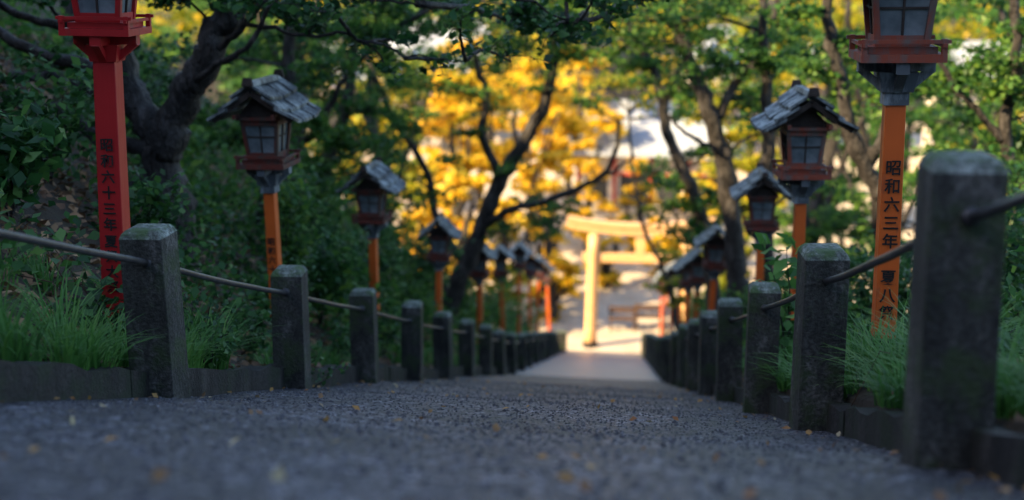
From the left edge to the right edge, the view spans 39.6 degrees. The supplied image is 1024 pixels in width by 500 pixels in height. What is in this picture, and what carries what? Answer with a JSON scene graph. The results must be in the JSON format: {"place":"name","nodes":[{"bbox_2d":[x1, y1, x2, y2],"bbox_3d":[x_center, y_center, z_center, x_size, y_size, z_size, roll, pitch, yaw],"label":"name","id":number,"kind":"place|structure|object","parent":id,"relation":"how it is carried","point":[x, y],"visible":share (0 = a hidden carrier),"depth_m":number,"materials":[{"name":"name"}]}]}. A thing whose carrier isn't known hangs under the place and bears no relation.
{"place":"outdoors","nodes":[
{"label":"outdoors","id":0,"kind":"place"},
{"bbox_2d":[318,18,499,143],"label":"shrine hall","id":1,"kind":"structure","parent":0,"point":[435,140],"depth_m":105.76,"materials":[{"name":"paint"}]},
{"bbox_2d":[0,374,1023,499],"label":"path","id":2,"kind":"structure","parent":0,"point":[43,487],"depth_m":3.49,"materials":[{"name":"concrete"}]},
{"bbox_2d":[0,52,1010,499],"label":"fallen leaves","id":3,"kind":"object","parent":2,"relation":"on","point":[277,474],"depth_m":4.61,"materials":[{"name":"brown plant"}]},
{"bbox_2d":[0,0,1023,433],"bbox_3d":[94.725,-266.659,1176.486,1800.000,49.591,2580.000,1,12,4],"label":"ground","id":4,"kind":"structure","parent":0,"point":[864,398],"depth_m":9.33,"materials":[{"name":"soil"}]},
{"bbox_2d":[0,210,45,277],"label":"shrub","id":5,"kind":"object","parent":4,"relation":"on","point":[18,265],"visible":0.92,"depth_m":5.36,"materials":[{"name":"green plant"}]},
{"bbox_2d":[0,99,68,217],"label":"shrub","id":6,"kind":"object","parent":4,"relation":"on","point":[23,147],"visible":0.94,"depth_m":7.35,"materials":[{"name":"green plant"}]},
{"bbox_2d":[0,44,128,182],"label":"shrub","id":7,"kind":"object","parent":4,"relation":"on","point":[76,97],"visible":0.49,"depth_m":8.89,"materials":[{"name":"green plant"}]},
{"bbox_2d":[63,277,125,344],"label":"shrub","id":8,"kind":"object","parent":4,"relation":"on","point":[90,284],"visible":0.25,"depth_m":6.55,"materials":[{"name":"green plant"}]},
{"bbox_2d":[55,0,153,333],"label":"shrine lantern","id":9,"kind":"object","parent":4,"relation":"on","point":[105,34],"visible":0.76,"depth_m":6.63,"materials":[{"name":"red paint"}]},
{"bbox_2d":[87,168,191,230],"bbox_3d":[-2.226,-0.195,8.644,0.688,0.653,0.740,1,12,4],"label":"shrub","id":10,"kind":"object","parent":4,"relation":"on","point":[152,199],"visible":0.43,"depth_m":8.54,"materials":[{"name":"green plant"}]},
{"bbox_2d":[77,27,212,168],"bbox_3d":[-3.317,-1.297,12.352,1.267,1.393,1.492,1,12,4],"label":"shrub","id":11,"kind":"object","parent":4,"relation":"on","point":[156,99],"visible":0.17,"depth_m":12.28,"materials":[{"name":"green plant"}]},
{"bbox_2d":[142,0,272,104],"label":"broadleaf tree","id":12,"kind":"object","parent":4,"relation":"on","point":[202,5],"visible":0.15,"depth_m":72.91,"materials":[{"name":"green plant"}]},
{"bbox_2d":[181,278,236,338],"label":"shrub","id":13,"kind":"object","parent":4,"relation":"on","point":[203,297],"visible":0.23,"depth_m":7.78,"materials":[{"name":"green plant"}]},
{"bbox_2d":[185,300,241,368],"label":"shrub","id":14,"kind":"object","parent":4,"relation":"on","point":[219,353],"visible":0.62,"depth_m":7.29,"materials":[{"name":"green plant"}]},
{"bbox_2d":[0,10,477,367],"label":"leaf litter","id":15,"kind":"object","parent":4,"relation":"on","point":[69,197],"visible":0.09,"depth_m":9.04,"materials":[{"name":"plant"}]},
{"bbox_2d":[227,291,271,357],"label":"shrub","id":16,"kind":"object","parent":4,"relation":"on","point":[251,322],"visible":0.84,"depth_m":9.02,"materials":[{"name":"green plant"}]},
{"bbox_2d":[207,69,320,337],"bbox_3d":[-1.685,-0.183,10.004,0.636,2.109,0.623,1,13,11],"label":"shrine lantern","id":17,"kind":"object","parent":4,"relation":"on","point":[271,110],"visible":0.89,"depth_m":9.78,"materials":[{"name":"paint"}]},
{"bbox_2d":[0,356,539,402],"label":"curb","id":18,"kind":"structure","parent":4,"relation":"on","point":[23,381],"depth_m":5.73,"materials":[{"name":"stone"}]},
{"bbox_2d":[0,0,544,362],"bbox_3d":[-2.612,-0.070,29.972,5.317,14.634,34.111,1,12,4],"label":"undergrowth","id":19,"kind":"object","parent":4,"relation":"on","point":[351,284],"visible":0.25,"depth_m":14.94,"materials":[{"name":"green plant"}]},
{"bbox_2d":[216,52,334,153],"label":"broadleaf tree","id":20,"kind":"object","parent":4,"relation":"on","point":[234,84],"visible":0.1,"depth_m":64.25,"materials":[{"name":"green plant"}]},
{"bbox_2d":[214,163,340,283],"bbox_3d":[-1.981,-0.110,12.052,1.033,1.411,0.991,1,12,4],"label":"shrub","id":21,"kind":"object","parent":4,"relation":"on","point":[291,248],"visible":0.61,"depth_m":11.95,"materials":[{"name":"green plant"}]},
{"bbox_2d":[237,248,324,315],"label":"shrub","id":22,"kind":"object","parent":4,"relation":"on","point":[263,281],"visible":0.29,"depth_m":11.15,"materials":[{"name":"green plant"}]},
{"bbox_2d":[0,223,566,397],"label":"post and rail fence","id":23,"kind":"object","parent":4,"relation":"on","point":[152,271],"visible":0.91,"depth_m":8.35,"materials":[{"name":"stone"}]},
{"bbox_2d":[235,163,362,287],"bbox_3d":[-2.040,-0.236,14.010,1.262,1.349,0.936,1,12,4],"label":"shrub","id":24,"kind":"object","parent":4,"relation":"on","point":[335,227],"visible":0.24,"depth_m":13.80,"materials":[{"name":"green plant"}]},
{"bbox_2d":[190,0,441,167],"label":"broadleaf tree","id":25,"kind":"object","parent":4,"relation":"on","point":[275,56],"visible":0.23,"depth_m":26.08,"materials":[{"name":"green plant"}]},
{"bbox_2d":[316,312,350,361],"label":"shrub","id":26,"kind":"object","parent":4,"relation":"on","point":[338,336],"visible":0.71,"depth_m":11.81,"materials":[{"name":"green plant"}]},
{"bbox_2d":[0,0,669,272],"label":"old maple tree","id":27,"kind":"object","parent":4,"relation":"on","point":[163,132],"visible":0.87,"depth_m":10.06,"materials":[{"name":"green plant"}]},
{"bbox_2d":[232,1,439,248],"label":"maple tree","id":28,"kind":"object","parent":4,"relation":"on","point":[344,112],"visible":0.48,"depth_m":20.14,"materials":[{"name":"green plant"}]},
{"bbox_2d":[300,227,371,323],"bbox_3d":[-1.624,0.260,12.743,0.725,0.939,0.870,1,12,4],"label":"shrub","id":29,"kind":"object","parent":4,"relation":"on","point":[324,274],"visible":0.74,"depth_m":12.66,"materials":[{"name":"green plant"}]},
{"bbox_2d":[151,0,558,238],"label":"maple tree","id":30,"kind":"object","parent":4,"relation":"on","point":[323,132],"visible":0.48,"depth_m":14.95,"materials":[{"name":"green plant"}]},
{"bbox_2d":[336,157,405,332],"bbox_3d":[-1.401,0.104,14.410,0.602,2.030,0.590,2,13,10],"label":"shrine lantern","id":31,"kind":"object","parent":4,"relation":"on","point":[377,185],"visible":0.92,"depth_m":14.19,"materials":[{"name":"paint"}]},
{"bbox_2d":[339,225,409,300],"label":"shrub","id":32,"kind":"object","parent":4,"relation":"on","point":[385,268],"visible":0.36,"depth_m":16.39,"materials":[{"name":"green plant"}]},
{"bbox_2d":[255,6,509,240],"bbox_3d":[-3.258,-2.909,34.243,5.259,7.038,4.574,-10,16,-37],"label":"broadleaf tree","id":33,"kind":"object","parent":4,"relation":"on","point":[427,116],"visible":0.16,"depth_m":33.95,"materials":[{"name":"green plant"}]},
{"bbox_2d":[321,111,445,235],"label":"broadleaf tree","id":34,"kind":"object","parent":4,"relation":"on","point":[434,172],"visible":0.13,"depth_m":55.23,"materials":[{"name":"yellow plant"}]},
{"bbox_2d":[377,295,403,354],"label":"shrub","id":35,"kind":"object","parent":4,"relation":"on","point":[387,324],"visible":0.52,"depth_m":14.07,"materials":[{"name":"green plant"}]},
{"bbox_2d":[334,58,472,241],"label":"broadleaf tree","id":36,"kind":"object","parent":4,"relation":"on","point":[461,120],"visible":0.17,"depth_m":65.84,"materials":[{"name":"yellow plant"}]},
{"bbox_2d":[385,278,435,330],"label":"shrub","id":37,"kind":"object","parent":4,"relation":"on","point":[410,292],"visible":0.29,"depth_m":18.32,"materials":[{"name":"green plant"}]},
{"bbox_2d":[383,218,474,301],"bbox_3d":[-1.272,0.347,21.748,1.166,1.655,1.220,-11,16,-41],"label":"shrub","id":38,"kind":"object","parent":4,"relation":"on","point":[421,253],"visible":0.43,"depth_m":21.67,"materials":[{"name":"green plant"}]},
{"bbox_2d":[416,212,461,312],"bbox_3d":[-1.034,0.540,20.119,0.602,2.082,0.590,2,13,4],"label":"shrine lantern","id":39,"kind":"object","parent":4,"relation":"on","point":[443,231],"visible":0.88,"depth_m":19.89,"materials":[{"name":"paint"}]},
{"bbox_2d":[433,259,489,333],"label":"shrub","id":40,"kind":"object","parent":4,"relation":"on","point":[466,299],"visible":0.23,"depth_m":25.00,"materials":[{"name":"green plant"}]},
{"bbox_2d":[302,0,634,323],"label":"leaning maple tree","id":41,"kind":"object","parent":4,"relation":"on","point":[486,218],"visible":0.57,"depth_m":23.30,"materials":[{"name":"green plant"}]},
{"bbox_2d":[469,242,497,350],"bbox_3d":[-0.564,0.953,24.893,0.602,2.270,0.590,2,12,7],"label":"shrine lantern","id":42,"kind":"object","parent":4,"relation":"on","point":[480,272],"visible":0.6,"depth_m":24.72,"materials":[{"name":"paint"}]},
{"bbox_2d":[451,265,522,327],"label":"shrub","id":43,"kind":"object","parent":4,"relation":"on","point":[492,293],"visible":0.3,"depth_m":28.86,"materials":[{"name":"green plant"}]},
{"bbox_2d":[471,277,529,329],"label":"shrub","id":44,"kind":"object","parent":4,"relation":"on","point":[509,305],"visible":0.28,"depth_m":34.09,"materials":[{"name":"green plant"}]},
{"bbox_2d":[487,243,514,329],"bbox_3d":[-0.207,1.075,29.297,0.602,2.389,0.590,-2,11,1],"label":"shrine lantern","id":45,"kind":"object","parent":4,"relation":"on","point":[503,257],"visible":0.68,"depth_m":29.06,"materials":[{"name":"paint"}]},
{"bbox_2d":[0,230,1023,419],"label":"grass","id":46,"kind":"structure","parent":4,"relation":"on","point":[66,342],"depth_m":5.67,"materials":[{"name":"green plant"}]},
{"bbox_2d":[508,240,531,332],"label":"shrine lantern","id":47,"kind":"object","parent":4,"relation":"on","point":[521,251],"visible":0.81,"depth_m":34.41,"materials":[{"name":"paint"}]},
{"bbox_2d":[524,252,541,331],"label":"shrine lantern","id":48,"kind":"object","parent":4,"relation":"on","point":[530,272],"visible":0.67,"depth_m":38.57,"materials":[{"name":"paint"}]},
{"bbox_2d":[136,0,1023,84],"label":"distant forest","id":49,"kind":"object","parent":4,"relation":"on","point":[183,15],"visible":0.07,"depth_m":153.09,"materials":[{"name":"green plant"}]},
{"bbox_2d":[547,0,747,309],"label":"maple tree","id":50,"kind":"object","parent":4,"relation":"on","point":[699,222],"visible":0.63,"depth_m":22.28,"materials":[{"name":"green plant"}]},
{"bbox_2d":[568,68,754,329],"bbox_3d":[3.057,-0.801,29.253,3.888,6.217,2.058,3,13,15],"label":"young tree","id":51,"kind":"object","parent":4,"relation":"on","point":[662,259],"visible":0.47,"depth_m":29.04,"materials":[{"name":"green plant"}]},
{"bbox_2d":[642,10,708,100],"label":"broadleaf tree","id":52,"kind":"object","parent":4,"relation":"on","point":[651,89],"visible":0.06,"depth_m":97.00,"materials":[{"name":"green plant"}]},
{"bbox_2d":[671,252,693,323],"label":"shrine lantern","id":53,"kind":"object","parent":4,"relation":"on","point":[685,285],"visible":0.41,"depth_m":28.59,"materials":[{"name":"paint"}]},
{"bbox_2d":[538,0,842,339],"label":"maple tree","id":54,"kind":"object","parent":4,"relation":"on","point":[713,117],"visible":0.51,"depth_m":19.25,"materials":[{"name":"green plant"}]},
{"bbox_2d":[680,247,705,318],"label":"shrine lantern","id":55,"kind":"object","parent":4,"relation":"on","point":[693,257],"visible":0.59,"depth_m":24.88,"materials":[{"name":"paint"}]},
{"bbox_2d":[693,221,726,309],"bbox_3d":[2.848,0.754,20.259,0.602,2.258,0.590,3,12,4],"label":"shrine lantern","id":56,"kind":"object","parent":4,"relation":"on","point":[711,239],"visible":0.73,"depth_m":20.02,"materials":[{"name":"paint"}]},
{"bbox_2d":[681,22,807,233],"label":"broadleaf tree","id":57,"kind":"object","parent":4,"relation":"on","point":[742,31],"visible":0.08,"depth_m":70.77,"materials":[{"name":"green plant"}]},
{"bbox_2d":[618,0,881,281],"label":"maple tree","id":58,"kind":"object","parent":4,"relation":"on","point":[765,60],"visible":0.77,"depth_m":16.28,"materials":[{"name":"green plant"}]},
{"bbox_2d":[729,163,791,281],"bbox_3d":[2.479,0.318,14.245,0.602,2.318,0.590,0,13,5],"label":"shrine lantern","id":59,"kind":"object","parent":4,"relation":"on","point":[757,190],"visible":0.81,"depth_m":13.98,"materials":[{"name":"paint"}]},
{"bbox_2d":[751,232,799,366],"bbox_3d":[1.686,0.407,8.774,0.457,1.095,0.885,1,12,4],"label":"sapling","id":60,"kind":"object","parent":4,"relation":"on","point":[775,275],"visible":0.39,"depth_m":8.70,"materials":[{"name":"green plant"}]},
{"bbox_2d":[750,80,859,369],"bbox_3d":[2.013,-0.023,9.993,0.636,2.285,0.623,0,12,0],"label":"shrine lantern","id":61,"kind":"object","parent":4,"relation":"on","point":[794,116],"visible":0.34,"depth_m":9.74,"materials":[{"name":"paint"}]},
{"bbox_2d":[628,0,996,248],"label":"broadleaf tree","id":62,"kind":"object","parent":4,"relation":"on","point":[815,227],"visible":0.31,"depth_m":26.63,"materials":[{"name":"green plant"}]},
{"bbox_2d":[778,0,871,155],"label":"broadleaf tree","id":63,"kind":"object","parent":4,"relation":"on","point":[838,16],"visible":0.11,"depth_m":81.45,"materials":[{"name":"yellow plant"}]},
{"bbox_2d":[641,151,1023,470],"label":"post and rail fence","id":64,"kind":"object","parent":4,"relation":"on","point":[964,204],"visible":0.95,"depth_m":3.60,"materials":[{"name":"concrete"}]},
{"bbox_2d":[775,52,908,242],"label":"broadleaf tree","id":65,"kind":"object","parent":4,"relation":"on","point":[874,124],"visible":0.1,"depth_m":63.07,"materials":[{"name":"green plant"}]},
{"bbox_2d":[713,384,1023,488],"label":"curb","id":66,"kind":"structure","parent":4,"relation":"on","point":[998,451],"depth_m":4.65,"materials":[{"name":"stone"}]},
{"bbox_2d":[848,246,912,339],"bbox_3d":[2.832,0.469,11.065,0.651,1.009,0.906,-3,13,-15],"label":"shrub","id":67,"kind":"object","parent":4,"relation":"on","point":[863,290],"visible":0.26,"depth_m":11.00,"materials":[{"name":"green plant"}]},
{"bbox_2d":[848,229,912,328],"bbox_3d":[3.255,0.429,12.274,1.006,1.302,0.826,7,14,30],"label":"shrub","id":68,"kind":"object","parent":4,"relation":"on","point":[903,295],"visible":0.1,"depth_m":12.19,"materials":[{"name":"green plant"}]},
{"bbox_2d":[742,50,1023,260],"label":"broadleaf tree","id":69,"kind":"object","parent":4,"relation":"on","point":[865,137],"visible":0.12,"depth_m":29.86,"materials":[{"name":"green plant"}]},
{"bbox_2d":[742,235,1023,358],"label":"undergrowth","id":70,"kind":"object","parent":4,"relation":"on","point":[1014,293],"visible":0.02,"depth_m":7.63,"materials":[{"name":"green plant"}]},
{"bbox_2d":[766,0,1020,327],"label":"maple tree","id":71,"kind":"object","parent":4,"relation":"on","point":[863,159],"visible":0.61,"depth_m":14.43,"materials":[{"name":"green plant"}]},
{"bbox_2d":[846,0,951,347],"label":"shrine lantern","id":72,"kind":"object","parent":4,"relation":"on","point":[895,51],"visible":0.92,"depth_m":6.38,"materials":[{"name":"paint"}]},
{"bbox_2d":[835,24,974,218],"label":"broadleaf tree","id":73,"kind":"object","parent":4,"relation":"on","point":[907,158],"visible":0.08,"depth_m":68.73,"materials":[{"name":"green plant"}]},
{"bbox_2d":[818,0,1023,252],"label":"broadleaf tree","id":74,"kind":"object","parent":4,"relation":"on","point":[856,199],"visible":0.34,"depth_m":23.26,"materials":[{"name":"green plant"}]},
{"bbox_2d":[875,7,1023,141],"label":"broadleaf tree","id":75,"kind":"object","parent":4,"relation":"on","point":[966,117],"visible":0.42,"depth_m":18.95,"materials":[{"name":"green plant"}]},
{"bbox_2d":[899,187,1023,327],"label":"shrub","id":76,"kind":"object","parent":4,"relation":"on","point":[1012,258],"visible":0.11,"depth_m":9.43,"materials":[{"name":"green plant"}]},
{"bbox_2d":[902,0,1023,327],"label":"maple tree","id":77,"kind":"object","parent":4,"relation":"on","point":[1001,134],"visible":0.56,"depth_m":13.58,"materials":[{"name":"green plant"}]},
{"bbox_2d":[985,141,1023,310],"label":"shrub","id":78,"kind":"object","parent":4,"relation":"on","point":[1019,172],"visible":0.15,"depth_m":12.35,"materials":[{"name":"green plant"}]},
{"bbox_2d":[1006,176,1023,316],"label":"shrub","id":79,"kind":"object","parent":4,"relation":"on","point":[1021,228],"visible":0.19,"depth_m":10.75,"materials":[{"name":"green plant"}]},
{"bbox_2d":[516,350,660,380],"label":"path","id":80,"kind":"structure","parent":0,"point":[596,364],"depth_m":32.63,"materials":[{"name":"grey stone"}]},
{"bbox_2d":[307,111,922,352],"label":"plaza pavement","id":81,"kind":"structure","parent":0,"point":[631,290],"depth_m":61.88,"materials":[{"name":"stone"}]},
{"bbox_2d":[393,69,521,247],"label":"ginkgo tree","id":82,"kind":"object","parent":81,"relation":"on","point":[453,107],"visible":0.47,"depth_m":61.03,"materials":[{"name":"yellow plant"}]},
{"bbox_2d":[398,166,525,280],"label":"ginkgo tree","id":83,"kind":"object","parent":81,"relation":"on","point":[462,180],"visible":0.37,"depth_m":53.14,"materials":[{"name":"yellow plant"}]},
{"bbox_2d":[427,34,524,209],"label":"ginkgo tree","id":84,"kind":"object","parent":81,"relation":"on","point":[471,122],"visible":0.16,"depth_m":78.61,"materials":[{"name":"yellow plant"}]},
{"bbox_2d":[471,219,534,302],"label":"broadleaf tree","id":85,"kind":"object","parent":81,"relation":"on","point":[504,239],"visible":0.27,"depth_m":56.27,"materials":[{"name":"green plant"}]},
{"bbox_2d":[475,56,601,243],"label":"ginkgo tree","id":86,"kind":"object","parent":81,"relation":"on","point":[559,108],"visible":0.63,"depth_m":69.52,"materials":[{"name":"yellow plant"}]},
{"bbox_2d":[506,205,582,304],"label":"ginkgo tree","id":87,"kind":"object","parent":81,"relation":"on","point":[549,244],"visible":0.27,"depth_m":58.25,"materials":[{"name":"yellow plant"}]},
{"bbox_2d":[512,150,602,257],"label":"ginkgo tree","id":88,"kind":"object","parent":81,"relation":"on","point":[549,161],"visible":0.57,"depth_m":63.91,"materials":[{"name":"yellow plant"}]},
{"bbox_2d":[535,255,582,322],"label":"ginkgo tree","id":89,"kind":"object","parent":81,"relation":"on","point":[565,285],"visible":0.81,"depth_m":55.90,"materials":[{"name":"yellow plant"}]},
{"bbox_2d":[523,3,608,175],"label":"broadleaf tree","id":90,"kind":"object","parent":81,"relation":"on","point":[573,85],"visible":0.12,"depth_m":90.11,"materials":[{"name":"yellow plant"}]},
{"bbox_2d":[505,41,627,210],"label":"ginkgo tree","id":91,"kind":"object","parent":81,"relation":"on","point":[562,142],"visible":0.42,"depth_m":77.42,"materials":[{"name":"yellow plant"}]},
{"bbox_2d":[560,136,613,249],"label":"ginkgo tree","id":92,"kind":"object","parent":81,"relation":"on","point":[592,172],"visible":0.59,"depth_m":68.31,"materials":[{"name":"yellow plant"}]},
{"bbox_2d":[583,235,623,288],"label":"ginkgo tree","id":93,"kind":"object","parent":81,"relation":"on","point":[608,277],"visible":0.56,"depth_m":61.23,"materials":[{"name":"yellow plant"}]},
{"bbox_2d":[608,305,636,331],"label":"wooden bench","id":94,"kind":"object","parent":81,"relation":"on","point":[622,318],"visible":1,"depth_m":54.98,"materials":[{"name":"brown wood"}]},
{"bbox_2d":[597,157,661,253],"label":"ginkgo tree","id":95,"kind":"object","parent":81,"relation":"on","point":[625,200],"visible":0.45,"depth_m":66.50,"materials":[{"name":"yellow plant"}]},
{"bbox_2d":[567,215,714,347],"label":"torii gate","id":96,"kind":"structure","parent":81,"relation":"on","point":[593,257],"depth_m":51.85,"materials":[{"name":"yellow paint"}]},
{"bbox_2d":[580,156,716,206],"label":"walls","id":97,"kind":"structure","parent":81,"relation":"on","point":[620,160],"depth_m":77.99,"materials":[{"name":"paint"}]},
{"bbox_2d":[577,155,707,205],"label":"frame","id":98,"kind":"object","parent":97,"relation":"attached to","point":[613,179],"visible":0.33,"depth_m":77.99,"materials":[{"name":"brown wood"}]},
{"bbox_2d":[585,175,716,206],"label":"windows and doors","id":99,"kind":"structure","parent":98,"relation":"attached to","point":[601,186],"depth_m":77.98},
{"bbox_2d":[559,99,744,159],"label":"roof","id":100,"kind":"structure","parent":97,"relation":"on","point":[647,140],"depth_m":77.94,"materials":[{"name":"tile"}]},
{"bbox_2d":[631,216,693,276],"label":"ginkgo tree","id":101,"kind":"object","parent":81,"relation":"on","point":[659,240],"visible":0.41,"depth_m":61.75,"materials":[{"name":"yellow plant"}]},
{"bbox_2d":[680,92,788,245],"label":"broadleaf tree","id":102,"kind":"object","parent":81,"relation":"on","point":[750,161],"visible":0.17,"depth_m":61.57,"materials":[{"name":"yellow plant"}]},
{"bbox_2d":[773,183,869,288],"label":"broadleaf tree","id":103,"kind":"object","parent":81,"relation":"on","point":[782,217],"visible":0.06,"depth_m":52.02,"materials":[{"name":"green plant"}]},
{"bbox_2d":[958,0,1023,126],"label":"broadleaf tree","id":104,"kind":"object","parent":81,"relation":"on","point":[991,12],"visible":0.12,"depth_m":70.93,"materials":[{"name":"green plant"}]},
{"bbox_2d":[683,26,825,153],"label":"townhouse","id":105,"kind":"structure","parent":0,"point":[756,144],"depth_m":99.78,"materials":[{"name":"paint"}]},
{"bbox_2d":[912,41,1023,168],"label":"townhouse","id":106,"kind":"structure","parent":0,"point":[958,53],"depth_m":89.24,"materials":[{"name":"paint"}]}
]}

